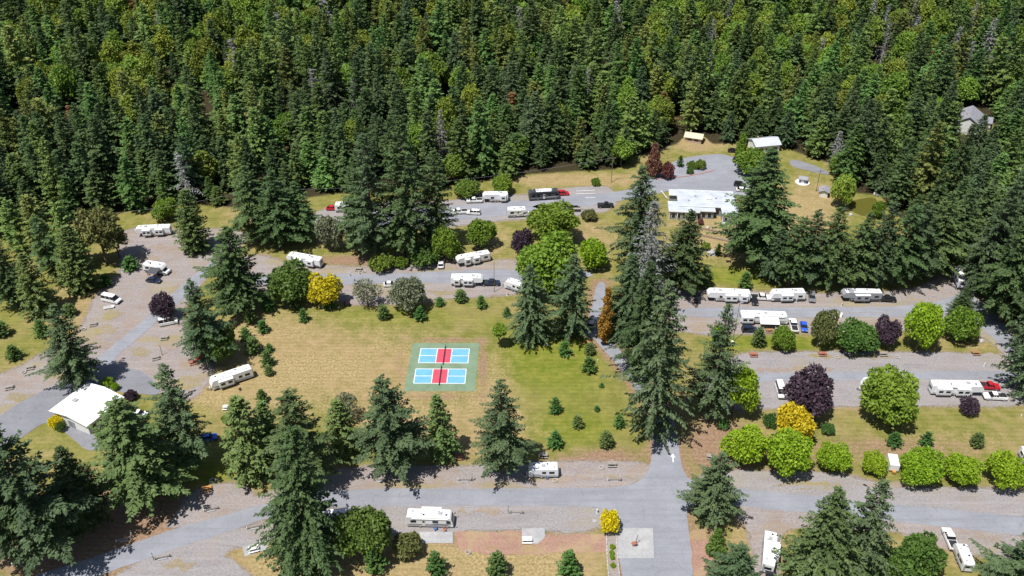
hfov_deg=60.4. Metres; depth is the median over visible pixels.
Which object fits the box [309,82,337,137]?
forest conifer
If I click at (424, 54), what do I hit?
forest broadleaf
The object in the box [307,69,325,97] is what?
dead conifer
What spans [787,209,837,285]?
conifer tree
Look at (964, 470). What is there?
broadleaf tree
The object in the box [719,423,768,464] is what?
broadleaf tree
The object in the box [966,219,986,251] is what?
forest conifer
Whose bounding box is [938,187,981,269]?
conifer tree
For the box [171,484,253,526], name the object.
gravel pull in
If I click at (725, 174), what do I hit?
asphalt lane
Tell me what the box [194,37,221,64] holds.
forest broadleaf
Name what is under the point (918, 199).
forest conifer
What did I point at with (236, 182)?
forest conifer
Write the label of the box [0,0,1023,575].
ground
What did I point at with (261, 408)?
conifer tree
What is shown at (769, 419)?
shrub
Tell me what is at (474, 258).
fifth wheel trailer
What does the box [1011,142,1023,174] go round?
forest conifer
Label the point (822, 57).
forest broadleaf
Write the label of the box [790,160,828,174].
asphalt drive
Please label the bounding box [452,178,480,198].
broadleaf tree
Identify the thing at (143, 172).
forest conifer
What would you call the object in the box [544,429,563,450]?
young conifer
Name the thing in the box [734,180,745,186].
parked car
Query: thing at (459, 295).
young conifer
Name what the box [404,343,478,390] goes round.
sports court slab
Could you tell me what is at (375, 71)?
forest broadleaf
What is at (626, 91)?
forest broadleaf
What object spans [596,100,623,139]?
forest conifer
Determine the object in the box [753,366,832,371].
bare soil patch
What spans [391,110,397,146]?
forest conifer
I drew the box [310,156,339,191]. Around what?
forest conifer
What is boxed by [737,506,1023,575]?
gravel verge
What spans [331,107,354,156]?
forest conifer
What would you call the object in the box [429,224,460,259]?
broadleaf tree
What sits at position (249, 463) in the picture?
conifer tree
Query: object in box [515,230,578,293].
broadleaf tree
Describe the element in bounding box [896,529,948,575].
broadleaf tree
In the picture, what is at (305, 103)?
forest conifer
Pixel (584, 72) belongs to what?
forest conifer
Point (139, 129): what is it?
forest conifer
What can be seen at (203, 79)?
forest broadleaf
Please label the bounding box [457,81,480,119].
forest broadleaf
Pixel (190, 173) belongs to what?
forest conifer
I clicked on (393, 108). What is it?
forest conifer
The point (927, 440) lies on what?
young conifer
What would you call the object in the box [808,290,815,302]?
parked car
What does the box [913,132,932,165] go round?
forest conifer
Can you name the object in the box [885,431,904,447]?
young conifer
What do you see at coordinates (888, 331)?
broadleaf tree
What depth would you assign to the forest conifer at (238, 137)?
310.08 m
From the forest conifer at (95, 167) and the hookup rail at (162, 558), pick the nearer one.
the hookup rail at (162, 558)
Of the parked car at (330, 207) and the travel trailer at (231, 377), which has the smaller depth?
the travel trailer at (231, 377)
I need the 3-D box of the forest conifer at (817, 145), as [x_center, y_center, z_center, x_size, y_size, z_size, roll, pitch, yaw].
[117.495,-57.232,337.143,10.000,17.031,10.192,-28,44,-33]
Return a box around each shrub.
[47,414,62,428]
[55,421,65,431]
[100,376,113,386]
[110,382,119,390]
[123,389,136,400]
[220,414,232,424]
[367,251,395,272]
[391,530,422,561]
[392,255,408,268]
[407,243,440,267]
[580,208,597,219]
[591,177,600,185]
[600,508,619,533]
[659,161,674,178]
[686,160,696,168]
[686,167,693,173]
[695,159,706,169]
[697,218,703,224]
[701,242,710,249]
[717,418,729,429]
[762,412,776,428]
[821,422,835,433]
[871,201,886,217]
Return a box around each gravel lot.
[240,256,516,304]
[704,351,1023,408]
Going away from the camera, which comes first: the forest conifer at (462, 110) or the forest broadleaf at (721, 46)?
the forest conifer at (462, 110)
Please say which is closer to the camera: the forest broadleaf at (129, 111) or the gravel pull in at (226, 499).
the gravel pull in at (226, 499)
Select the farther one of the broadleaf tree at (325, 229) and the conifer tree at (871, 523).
the broadleaf tree at (325, 229)
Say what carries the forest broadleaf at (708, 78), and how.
on the ground at (322, 358)
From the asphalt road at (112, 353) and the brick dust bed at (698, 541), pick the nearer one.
the brick dust bed at (698, 541)
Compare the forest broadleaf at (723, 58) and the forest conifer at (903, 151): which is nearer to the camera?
the forest conifer at (903, 151)
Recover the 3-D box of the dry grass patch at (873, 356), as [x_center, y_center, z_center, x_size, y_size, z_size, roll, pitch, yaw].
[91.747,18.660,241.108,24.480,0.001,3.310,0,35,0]
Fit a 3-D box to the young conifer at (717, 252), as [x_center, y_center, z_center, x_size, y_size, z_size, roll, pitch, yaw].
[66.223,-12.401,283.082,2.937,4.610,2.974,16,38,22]
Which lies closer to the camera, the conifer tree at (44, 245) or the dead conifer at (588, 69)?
the conifer tree at (44, 245)
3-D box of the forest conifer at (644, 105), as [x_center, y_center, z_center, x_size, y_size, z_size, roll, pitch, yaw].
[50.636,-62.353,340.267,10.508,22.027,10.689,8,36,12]
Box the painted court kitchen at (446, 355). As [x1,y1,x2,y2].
[436,349,451,362]
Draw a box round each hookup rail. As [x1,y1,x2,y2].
[115,530,132,541]
[151,553,170,560]
[203,507,218,512]
[246,524,261,529]
[508,506,522,514]
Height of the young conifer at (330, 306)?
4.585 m
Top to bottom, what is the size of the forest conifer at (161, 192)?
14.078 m
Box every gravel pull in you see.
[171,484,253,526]
[246,461,649,508]
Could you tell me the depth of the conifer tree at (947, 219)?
262.13 m
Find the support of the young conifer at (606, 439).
on the ground at (322, 358)
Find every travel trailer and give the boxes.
[207,364,253,390]
[323,507,350,526]
[334,202,346,212]
[502,278,523,292]
[524,462,557,478]
[739,310,788,325]
[760,530,780,571]
[769,288,806,301]
[857,377,867,389]
[953,543,974,571]
[1018,446,1023,461]
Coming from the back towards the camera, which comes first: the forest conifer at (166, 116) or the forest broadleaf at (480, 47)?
the forest broadleaf at (480, 47)
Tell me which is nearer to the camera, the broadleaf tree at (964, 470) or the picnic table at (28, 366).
the broadleaf tree at (964, 470)
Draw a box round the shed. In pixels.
[818,185,829,197]
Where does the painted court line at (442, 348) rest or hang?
on the sports court slab at (470, 366)
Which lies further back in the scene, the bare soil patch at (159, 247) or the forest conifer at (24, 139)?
the forest conifer at (24, 139)
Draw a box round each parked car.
[133,409,148,416]
[145,276,161,283]
[199,433,216,440]
[326,205,334,210]
[383,281,393,287]
[437,260,443,268]
[466,209,480,214]
[558,190,568,195]
[587,317,597,328]
[694,293,700,302]
[728,148,735,152]
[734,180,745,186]
[741,325,756,332]
[751,295,758,304]
[800,321,808,331]
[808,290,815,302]
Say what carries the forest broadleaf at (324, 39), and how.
on the ground at (322, 358)
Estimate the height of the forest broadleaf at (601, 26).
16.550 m
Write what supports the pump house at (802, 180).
on the ground at (322, 358)
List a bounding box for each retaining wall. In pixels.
[701,228,719,232]
[701,235,729,241]
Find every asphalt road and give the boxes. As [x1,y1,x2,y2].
[7,256,220,449]
[34,282,1023,575]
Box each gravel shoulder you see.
[118,505,602,575]
[727,469,1023,515]
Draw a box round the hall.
[48,382,124,434]
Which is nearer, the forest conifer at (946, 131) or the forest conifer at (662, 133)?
the forest conifer at (946, 131)
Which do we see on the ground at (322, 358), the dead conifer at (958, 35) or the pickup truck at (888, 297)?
the dead conifer at (958, 35)
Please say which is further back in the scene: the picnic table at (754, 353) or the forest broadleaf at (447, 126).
the forest broadleaf at (447, 126)
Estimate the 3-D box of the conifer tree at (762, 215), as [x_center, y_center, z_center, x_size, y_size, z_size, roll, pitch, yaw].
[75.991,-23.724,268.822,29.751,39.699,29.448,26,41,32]
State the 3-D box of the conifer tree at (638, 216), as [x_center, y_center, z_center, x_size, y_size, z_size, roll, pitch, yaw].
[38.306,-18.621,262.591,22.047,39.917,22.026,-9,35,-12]
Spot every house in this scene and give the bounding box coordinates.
[748,136,781,152]
[795,175,809,185]
[957,105,993,134]
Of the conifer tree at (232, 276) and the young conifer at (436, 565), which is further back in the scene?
the conifer tree at (232, 276)
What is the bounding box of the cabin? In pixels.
[684,130,703,143]
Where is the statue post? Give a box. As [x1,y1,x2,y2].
[631,535,637,545]
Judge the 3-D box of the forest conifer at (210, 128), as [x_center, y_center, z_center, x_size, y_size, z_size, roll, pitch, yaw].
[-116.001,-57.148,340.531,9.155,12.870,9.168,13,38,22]
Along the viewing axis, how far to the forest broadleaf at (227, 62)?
378.40 m
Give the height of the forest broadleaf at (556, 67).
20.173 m
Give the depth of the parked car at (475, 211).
304.42 m
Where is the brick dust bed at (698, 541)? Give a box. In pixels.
[689,529,711,575]
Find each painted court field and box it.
[414,369,432,382]
[419,349,436,362]
[447,369,465,382]
[451,349,468,362]
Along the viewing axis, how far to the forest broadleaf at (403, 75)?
364.81 m
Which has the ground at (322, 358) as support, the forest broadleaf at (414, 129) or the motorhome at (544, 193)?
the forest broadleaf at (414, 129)
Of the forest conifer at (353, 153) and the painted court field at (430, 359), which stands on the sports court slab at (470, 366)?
the painted court field at (430, 359)
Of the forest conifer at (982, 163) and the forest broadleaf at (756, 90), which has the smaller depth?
the forest conifer at (982, 163)
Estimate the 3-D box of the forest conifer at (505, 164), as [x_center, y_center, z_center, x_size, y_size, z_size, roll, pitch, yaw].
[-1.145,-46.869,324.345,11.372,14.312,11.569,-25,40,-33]
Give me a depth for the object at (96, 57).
376.13 m
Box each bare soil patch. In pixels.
[94,342,112,349]
[132,253,158,262]
[145,243,180,250]
[157,336,180,350]
[171,283,181,291]
[177,357,212,370]
[369,291,391,296]
[369,478,464,487]
[458,507,503,515]
[527,473,591,484]
[687,322,718,330]
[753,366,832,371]
[837,317,904,325]
[854,480,914,487]
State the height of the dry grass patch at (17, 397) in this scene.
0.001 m
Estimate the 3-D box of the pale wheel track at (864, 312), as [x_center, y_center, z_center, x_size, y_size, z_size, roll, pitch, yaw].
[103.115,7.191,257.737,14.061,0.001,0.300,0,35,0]
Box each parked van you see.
[101,292,121,303]
[158,316,177,326]
[774,379,786,398]
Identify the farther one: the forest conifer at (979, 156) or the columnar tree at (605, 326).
the forest conifer at (979, 156)
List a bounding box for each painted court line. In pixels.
[421,348,463,348]
[424,383,464,383]
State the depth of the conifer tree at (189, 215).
279.19 m
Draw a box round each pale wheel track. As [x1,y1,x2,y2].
[674,313,799,313]
[840,312,887,312]
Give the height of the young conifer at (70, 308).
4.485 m
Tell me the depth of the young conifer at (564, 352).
239.73 m
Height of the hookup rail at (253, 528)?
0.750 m
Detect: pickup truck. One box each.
[451,208,467,214]
[466,196,482,203]
[481,278,499,285]
[597,201,613,207]
[750,293,770,300]
[765,567,776,575]
[788,318,798,332]
[879,294,896,302]
[941,527,957,550]
[980,381,1000,390]
[982,391,1007,400]
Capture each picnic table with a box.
[25,364,33,369]
[104,305,113,308]
[201,485,210,492]
[248,544,258,553]
[454,454,462,459]
[522,537,531,543]
[538,452,547,458]
[607,461,616,467]
[749,352,757,356]
[765,328,773,332]
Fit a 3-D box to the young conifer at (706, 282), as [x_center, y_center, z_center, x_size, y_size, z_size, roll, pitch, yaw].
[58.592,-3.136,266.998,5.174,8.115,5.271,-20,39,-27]
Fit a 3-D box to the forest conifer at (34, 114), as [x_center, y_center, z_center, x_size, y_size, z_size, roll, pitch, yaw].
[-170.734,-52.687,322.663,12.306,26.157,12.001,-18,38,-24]
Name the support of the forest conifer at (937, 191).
on the ground at (322, 358)
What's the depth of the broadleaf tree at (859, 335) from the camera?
238.36 m
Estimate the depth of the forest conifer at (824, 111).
336.84 m
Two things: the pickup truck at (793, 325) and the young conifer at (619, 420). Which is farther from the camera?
the pickup truck at (793, 325)
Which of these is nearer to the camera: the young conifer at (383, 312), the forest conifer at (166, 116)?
the young conifer at (383, 312)
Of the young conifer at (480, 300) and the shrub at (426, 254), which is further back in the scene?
the shrub at (426, 254)
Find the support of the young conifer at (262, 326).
on the ground at (322, 358)
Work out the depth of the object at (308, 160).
319.72 m
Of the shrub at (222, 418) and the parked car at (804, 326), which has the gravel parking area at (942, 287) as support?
the parked car at (804, 326)
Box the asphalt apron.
[0,363,157,450]
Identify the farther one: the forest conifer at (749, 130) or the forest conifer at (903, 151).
the forest conifer at (749, 130)
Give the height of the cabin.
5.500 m
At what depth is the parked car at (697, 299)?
261.02 m
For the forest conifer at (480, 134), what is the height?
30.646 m
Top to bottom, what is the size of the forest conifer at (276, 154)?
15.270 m
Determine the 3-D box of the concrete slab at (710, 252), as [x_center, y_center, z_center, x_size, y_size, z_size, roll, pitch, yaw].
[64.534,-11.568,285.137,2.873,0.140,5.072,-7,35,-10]
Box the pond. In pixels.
[849,197,876,215]
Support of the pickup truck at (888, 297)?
on the gravel parking area at (942, 287)
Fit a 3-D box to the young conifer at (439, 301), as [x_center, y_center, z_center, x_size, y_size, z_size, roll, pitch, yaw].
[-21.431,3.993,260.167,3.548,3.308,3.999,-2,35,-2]
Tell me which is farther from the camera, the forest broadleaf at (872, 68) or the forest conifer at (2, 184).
the forest broadleaf at (872, 68)
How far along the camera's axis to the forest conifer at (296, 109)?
332.39 m
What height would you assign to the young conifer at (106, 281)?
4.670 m
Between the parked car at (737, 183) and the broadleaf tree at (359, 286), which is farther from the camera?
the parked car at (737, 183)
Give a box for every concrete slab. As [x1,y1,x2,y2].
[242,541,268,556]
[419,532,452,542]
[522,528,544,543]
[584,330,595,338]
[617,528,653,557]
[706,249,716,255]
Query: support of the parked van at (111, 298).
on the gravel yard at (134, 291)
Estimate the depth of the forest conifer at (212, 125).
346.07 m
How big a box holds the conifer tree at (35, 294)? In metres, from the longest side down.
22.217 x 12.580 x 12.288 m
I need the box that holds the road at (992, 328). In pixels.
[677,291,1018,359]
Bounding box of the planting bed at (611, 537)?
[606,531,619,575]
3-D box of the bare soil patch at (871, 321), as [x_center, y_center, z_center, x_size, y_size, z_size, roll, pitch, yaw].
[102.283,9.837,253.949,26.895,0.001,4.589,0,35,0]
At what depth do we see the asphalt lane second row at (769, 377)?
234.35 m
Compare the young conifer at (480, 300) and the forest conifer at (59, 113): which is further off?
the forest conifer at (59, 113)
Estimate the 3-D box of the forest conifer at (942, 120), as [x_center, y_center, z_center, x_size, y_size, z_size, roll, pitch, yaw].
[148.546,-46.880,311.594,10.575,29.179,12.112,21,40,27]
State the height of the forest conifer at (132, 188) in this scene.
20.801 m
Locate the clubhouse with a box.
[668,189,737,223]
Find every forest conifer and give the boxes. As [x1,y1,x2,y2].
[0,147,11,197]
[0,168,17,206]
[0,181,15,214]
[0,197,11,235]
[4,152,36,202]
[6,163,43,216]
[12,178,50,221]
[13,115,37,184]
[23,120,65,182]
[25,142,57,206]
[29,111,57,149]
[34,117,64,172]
[34,135,76,211]
[37,206,49,221]
[51,105,76,161]
[52,118,78,177]
[52,149,80,197]
[56,176,83,218]
[62,168,84,203]
[68,142,109,203]
[69,102,106,179]
[72,112,103,168]
[76,116,125,190]
[81,172,122,211]
[83,146,106,177]
[85,162,117,206]
[88,113,116,168]
[94,103,121,168]
[106,98,137,156]
[112,156,153,211]
[114,117,145,171]
[124,144,137,176]
[128,123,147,160]
[133,83,156,132]
[133,134,153,189]
[133,149,170,193]
[138,114,175,186]
[148,149,179,198]
[150,111,178,151]
[154,169,177,199]
[162,110,178,143]
[163,133,184,184]
[166,108,188,142]
[166,134,205,199]
[174,88,215,149]
[174,116,198,155]
[186,104,214,157]
[196,135,219,182]
[202,117,218,134]
[202,176,216,202]
[205,125,223,152]
[209,186,228,205]
[210,110,236,151]
[210,132,217,158]
[213,136,236,173]
[214,159,235,190]
[220,88,231,136]
[222,131,262,184]
[225,95,249,143]
[227,144,257,167]
[229,175,260,199]
[239,137,268,194]
[244,81,269,131]
[245,107,275,168]
[251,115,284,163]
[257,86,282,130]
[262,146,280,185]
[263,139,287,176]
[274,73,291,113]
[274,107,287,145]
[276,158,290,183]
[276,161,299,195]
[280,91,313,149]
[281,148,289,164]
[287,148,308,188]
[291,106,319,163]
[293,136,302,166]
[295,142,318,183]
[298,100,316,136]
[299,78,315,115]
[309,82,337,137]
[309,111,339,164]
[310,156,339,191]
[315,110,330,135]
[315,124,336,173]
[327,124,352,179]
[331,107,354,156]
[334,156,350,190]
[337,103,350,122]
[345,56,374,123]
[349,109,367,146]
[350,115,382,176]
[350,151,368,179]
[357,90,372,134]
[365,112,384,155]
[368,101,379,126]
[370,118,390,165]
[370,139,384,171]
[371,78,387,131]
[377,90,390,122]
[379,117,402,172]
[381,68,411,121]
[385,91,408,130]
[387,119,416,172]
[390,78,410,128]
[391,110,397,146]
[404,86,437,161]
[406,156,425,183]
[414,110,445,169]
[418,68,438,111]
[419,59,440,106]
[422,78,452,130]
[422,93,436,118]
[423,153,449,185]
[443,119,478,182]
[446,85,469,122]
[449,118,458,148]
[452,70,468,122]
[454,100,473,143]
[464,100,502,176]
[469,94,483,127]
[480,65,504,116]
[483,94,500,123]
[484,121,498,162]
[489,109,505,157]
[491,98,518,134]
[492,103,519,141]
[492,141,522,177]
[495,122,511,158]
[497,133,531,167]
[498,61,524,108]
[512,89,531,131]
[516,96,533,144]
[518,90,560,161]
[529,136,551,166]
[534,91,570,159]
[538,93,544,112]
[540,64,556,107]
[548,67,579,115]
[553,104,574,160]
[565,66,594,133]
[568,87,583,145]
[570,116,586,161]
[573,136,602,168]
[575,65,593,120]
[587,70,618,126]
[589,103,603,142]
[591,82,608,123]
[595,100,618,162]
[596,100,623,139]
[603,130,621,165]
[616,96,648,153]
[618,126,640,163]
[630,100,655,152]
[637,103,654,135]
[645,110,664,149]
[656,118,671,143]
[659,91,681,126]
[678,72,703,131]
[686,73,709,129]
[717,111,738,141]
[738,119,759,142]
[743,106,768,136]
[774,108,798,147]
[800,87,839,145]
[803,118,829,157]
[821,118,835,153]
[825,106,850,159]
[829,99,878,182]
[830,123,866,182]
[832,109,862,153]
[861,116,897,178]
[865,102,885,150]
[865,148,892,190]
[869,161,889,194]
[873,118,900,175]
[877,154,916,206]
[884,139,922,194]
[887,114,914,168]
[889,138,911,184]
[903,119,952,204]
[904,194,923,221]
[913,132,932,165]
[915,97,957,148]
[917,118,944,164]
[917,127,951,186]
[919,165,949,224]
[921,100,961,165]
[925,178,946,205]
[940,149,953,190]
[941,176,969,238]
[945,123,976,199]
[949,140,975,177]
[960,149,985,183]
[963,142,995,176]
[963,183,999,246]
[964,169,986,213]
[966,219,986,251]
[968,148,991,201]
[974,161,993,202]
[976,174,1000,217]
[980,152,1010,192]
[983,145,1001,177]
[993,166,1020,218]
[995,174,1004,199]
[998,128,1023,185]
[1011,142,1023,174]
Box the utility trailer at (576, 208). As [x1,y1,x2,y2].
[569,206,580,210]
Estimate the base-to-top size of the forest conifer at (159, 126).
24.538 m
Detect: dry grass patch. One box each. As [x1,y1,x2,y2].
[6,392,35,401]
[44,374,62,379]
[94,323,118,334]
[103,309,124,318]
[130,346,150,356]
[161,558,195,571]
[173,376,200,388]
[426,289,467,295]
[603,474,632,478]
[773,479,839,488]
[802,352,891,359]
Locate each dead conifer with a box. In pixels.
[226,39,238,67]
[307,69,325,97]
[317,0,332,23]
[516,6,524,36]
[587,68,593,104]
[609,1,626,36]
[706,19,718,65]
[727,0,733,23]
[820,37,827,51]
[827,131,846,170]
[871,3,890,59]
[877,22,892,63]
[912,15,921,28]
[954,26,962,41]
[961,41,974,75]
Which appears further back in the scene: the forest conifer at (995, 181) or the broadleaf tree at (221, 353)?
the forest conifer at (995, 181)
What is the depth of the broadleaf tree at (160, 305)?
251.15 m
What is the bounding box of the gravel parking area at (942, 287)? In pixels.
[670,275,1015,359]
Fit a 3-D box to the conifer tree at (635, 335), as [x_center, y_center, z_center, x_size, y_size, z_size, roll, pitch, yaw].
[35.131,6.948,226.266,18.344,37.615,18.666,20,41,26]
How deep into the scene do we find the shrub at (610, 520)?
188.31 m
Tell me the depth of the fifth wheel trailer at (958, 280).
267.70 m
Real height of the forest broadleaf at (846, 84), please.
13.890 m
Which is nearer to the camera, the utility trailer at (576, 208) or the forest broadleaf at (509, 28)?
the utility trailer at (576, 208)
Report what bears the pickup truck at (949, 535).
on the gravel verge
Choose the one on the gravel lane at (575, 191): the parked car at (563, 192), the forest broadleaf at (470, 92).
the parked car at (563, 192)
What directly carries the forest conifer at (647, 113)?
on the ground at (322, 358)
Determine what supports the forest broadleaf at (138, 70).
on the ground at (322, 358)
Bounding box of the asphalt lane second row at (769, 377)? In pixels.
[710,371,1022,381]
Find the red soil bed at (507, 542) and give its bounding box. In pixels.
[455,530,605,554]
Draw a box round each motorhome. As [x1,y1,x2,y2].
[142,260,170,275]
[406,507,454,527]
[507,206,528,217]
[528,188,560,200]
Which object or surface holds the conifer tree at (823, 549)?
on the ground at (322, 358)
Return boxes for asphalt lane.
[252,270,592,284]
[373,154,752,224]
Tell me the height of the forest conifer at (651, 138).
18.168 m
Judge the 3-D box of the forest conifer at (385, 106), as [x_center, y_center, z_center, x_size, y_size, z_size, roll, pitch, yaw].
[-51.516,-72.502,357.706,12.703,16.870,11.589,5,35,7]
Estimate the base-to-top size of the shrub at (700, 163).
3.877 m
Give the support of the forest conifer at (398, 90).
on the ground at (322, 358)
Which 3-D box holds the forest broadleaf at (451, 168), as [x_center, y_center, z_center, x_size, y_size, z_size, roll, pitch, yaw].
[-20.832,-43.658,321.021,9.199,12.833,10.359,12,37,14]
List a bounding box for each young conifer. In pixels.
[0,320,10,337]
[4,344,25,361]
[29,319,50,338]
[61,303,77,317]
[98,274,113,287]
[121,255,140,272]
[237,327,252,341]
[243,307,257,323]
[243,335,261,354]
[253,389,268,400]
[255,320,270,332]
[258,350,274,366]
[260,295,277,311]
[263,364,273,376]
[265,343,273,352]
[289,298,301,309]
[296,308,309,322]
[302,558,323,575]
[321,295,335,308]
[361,545,389,574]
[376,304,390,320]
[413,305,427,320]
[425,549,448,575]
[434,296,444,306]
[453,289,467,302]
[475,295,487,308]
[485,549,508,575]
[501,306,510,317]
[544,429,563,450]
[547,396,561,414]
[555,549,581,575]
[557,340,573,357]
[571,414,583,429]
[579,356,597,373]
[583,341,595,355]
[597,430,613,448]
[613,413,625,428]
[676,155,683,166]
[697,265,713,287]
[705,527,726,558]
[713,243,721,255]
[737,271,752,288]
[750,326,766,346]
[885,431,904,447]
[917,431,934,447]
[970,431,986,448]
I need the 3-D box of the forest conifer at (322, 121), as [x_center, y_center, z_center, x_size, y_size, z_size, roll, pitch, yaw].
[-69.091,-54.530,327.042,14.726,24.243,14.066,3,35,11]
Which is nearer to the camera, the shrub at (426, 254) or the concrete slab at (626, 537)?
the concrete slab at (626, 537)
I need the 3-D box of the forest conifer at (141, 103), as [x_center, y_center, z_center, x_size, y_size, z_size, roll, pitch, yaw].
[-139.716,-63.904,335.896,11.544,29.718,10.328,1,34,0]
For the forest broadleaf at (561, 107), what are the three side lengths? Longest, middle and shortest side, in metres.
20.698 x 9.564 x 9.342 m
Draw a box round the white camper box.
[886,453,899,473]
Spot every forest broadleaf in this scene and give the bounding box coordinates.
[15,76,36,106]
[33,60,51,85]
[46,64,59,76]
[48,64,79,110]
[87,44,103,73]
[99,39,120,67]
[107,61,131,77]
[107,65,134,98]
[110,94,140,127]
[115,77,140,102]
[120,53,141,70]
[127,75,146,98]
[129,64,153,85]
[138,52,159,77]
[170,83,186,110]
[182,36,199,78]
[188,49,205,88]
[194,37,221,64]
[200,61,223,84]
[212,67,242,93]
[215,31,234,56]
[223,46,243,69]
[234,25,260,55]
[272,111,296,152]
[302,33,317,58]
[318,26,332,48]
[320,72,347,101]
[341,63,355,95]
[342,118,365,148]
[349,27,369,45]
[358,34,371,58]
[364,56,388,81]
[391,66,412,97]
[393,52,412,72]
[405,122,425,164]
[413,51,432,76]
[415,31,432,51]
[428,52,450,83]
[431,116,452,155]
[434,95,456,128]
[443,152,466,183]
[448,65,470,92]
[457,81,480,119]
[475,43,491,65]
[484,27,500,53]
[501,22,516,54]
[509,132,529,159]
[512,45,534,71]
[544,62,565,88]
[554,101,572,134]
[555,30,575,57]
[597,16,609,42]
[609,135,635,166]
[616,75,638,106]
[617,101,629,128]
[631,110,653,128]
[633,51,652,80]
[648,18,671,48]
[648,94,661,109]
[651,70,675,101]
[652,96,674,125]
[659,35,679,66]
[690,66,709,93]
[711,38,726,55]
[711,43,732,63]
[711,50,729,86]
[720,20,746,48]
[741,72,762,107]
[748,47,767,72]
[769,32,789,60]
[775,60,794,90]
[788,40,805,65]
[802,44,814,75]
[803,41,822,69]
[815,46,833,69]
[834,89,856,110]
[838,74,857,90]
[854,64,866,74]
[862,62,884,86]
[874,93,892,104]
[879,70,909,103]
[880,99,907,130]
[883,57,907,77]
[922,97,950,121]
[955,76,981,102]
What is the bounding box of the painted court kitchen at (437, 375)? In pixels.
[432,369,447,382]
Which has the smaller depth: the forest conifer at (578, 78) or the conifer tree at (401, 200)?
the conifer tree at (401, 200)
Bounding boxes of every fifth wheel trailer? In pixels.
[135,224,171,235]
[286,251,323,267]
[451,273,482,286]
[455,250,490,265]
[482,191,507,202]
[706,288,750,301]
[841,288,882,301]
[928,380,983,395]
[951,266,966,287]
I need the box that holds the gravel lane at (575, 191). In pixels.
[315,186,615,230]
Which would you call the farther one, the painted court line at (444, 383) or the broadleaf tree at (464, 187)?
the broadleaf tree at (464, 187)
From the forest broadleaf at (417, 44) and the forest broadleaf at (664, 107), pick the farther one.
the forest broadleaf at (417, 44)
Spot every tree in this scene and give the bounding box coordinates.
[0,198,37,252]
[0,242,41,307]
[0,423,102,575]
[0,467,52,568]
[14,252,61,321]
[16,193,55,257]
[24,303,107,390]
[27,214,64,281]
[43,444,113,543]
[54,224,102,296]
[72,205,120,264]
[85,395,197,522]
[101,223,128,257]
[140,363,211,468]
[148,290,176,319]
[149,197,177,220]
[172,188,213,255]
[172,278,239,365]
[193,226,272,317]
[200,321,237,362]
[219,394,278,488]
[227,165,270,243]
[246,424,346,575]
[249,169,305,246]
[251,400,281,464]
[259,386,350,485]
[265,257,313,305]
[278,181,321,241]
[306,272,343,305]
[313,215,342,250]
[321,397,363,461]
[329,505,392,556]
[334,155,378,253]
[335,391,358,413]
[336,132,396,255]
[347,373,437,484]
[352,278,382,305]
[372,115,446,261]
[385,221,417,256]
[386,276,426,311]
[414,147,459,242]
[422,393,463,465]
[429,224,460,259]
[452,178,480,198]
[465,217,497,246]
[467,379,539,478]
[491,173,512,190]
[491,322,506,346]
[506,263,555,350]
[510,227,533,255]
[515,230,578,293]
[526,199,580,242]
[539,254,601,343]
[579,237,607,268]
[594,164,666,276]
[594,253,645,343]
[597,287,613,343]
[600,279,697,451]
[603,259,676,378]
[625,200,679,297]
[644,141,662,176]
[657,209,713,294]
[676,451,748,531]
[681,303,750,421]
[700,540,763,575]
[705,147,804,264]
[711,323,725,343]
[716,362,761,414]
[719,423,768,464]
[732,147,771,174]
[734,132,746,155]
[754,227,790,284]
[759,215,818,286]
[765,427,814,477]
[771,325,796,351]
[773,485,872,575]
[775,401,816,437]
[780,362,834,417]
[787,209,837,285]
[809,206,860,290]
[810,309,839,347]
[816,441,853,471]
[828,155,842,172]
[830,173,856,206]
[834,317,880,353]
[835,211,885,287]
[841,478,899,575]
[844,202,906,286]
[858,362,920,425]
[862,449,888,477]
[865,542,907,575]
[873,314,902,347]
[877,203,930,287]
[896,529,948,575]
[897,200,947,281]
[899,446,946,487]
[903,301,945,348]
[925,191,969,277]
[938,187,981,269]
[941,305,984,341]
[944,452,984,484]
[945,287,978,315]
[954,182,1023,293]
[959,395,980,415]
[965,164,1023,282]
[968,532,1023,575]
[969,218,1023,323]
[983,449,1023,489]
[990,314,1023,404]
[998,294,1023,360]
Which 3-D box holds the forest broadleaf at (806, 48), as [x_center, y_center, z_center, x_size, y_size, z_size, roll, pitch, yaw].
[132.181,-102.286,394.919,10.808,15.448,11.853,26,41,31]
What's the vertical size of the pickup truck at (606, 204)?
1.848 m
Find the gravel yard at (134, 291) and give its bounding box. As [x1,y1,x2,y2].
[0,229,244,414]
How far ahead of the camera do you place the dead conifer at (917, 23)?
401.64 m
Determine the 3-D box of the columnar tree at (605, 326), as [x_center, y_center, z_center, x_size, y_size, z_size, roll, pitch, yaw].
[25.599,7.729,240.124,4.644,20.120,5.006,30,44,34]
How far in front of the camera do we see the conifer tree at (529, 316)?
239.08 m
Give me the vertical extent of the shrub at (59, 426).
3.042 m
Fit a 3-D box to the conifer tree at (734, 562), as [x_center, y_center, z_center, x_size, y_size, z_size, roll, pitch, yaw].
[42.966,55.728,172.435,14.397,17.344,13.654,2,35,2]
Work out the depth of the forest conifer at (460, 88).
352.04 m
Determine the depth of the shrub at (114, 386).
228.49 m

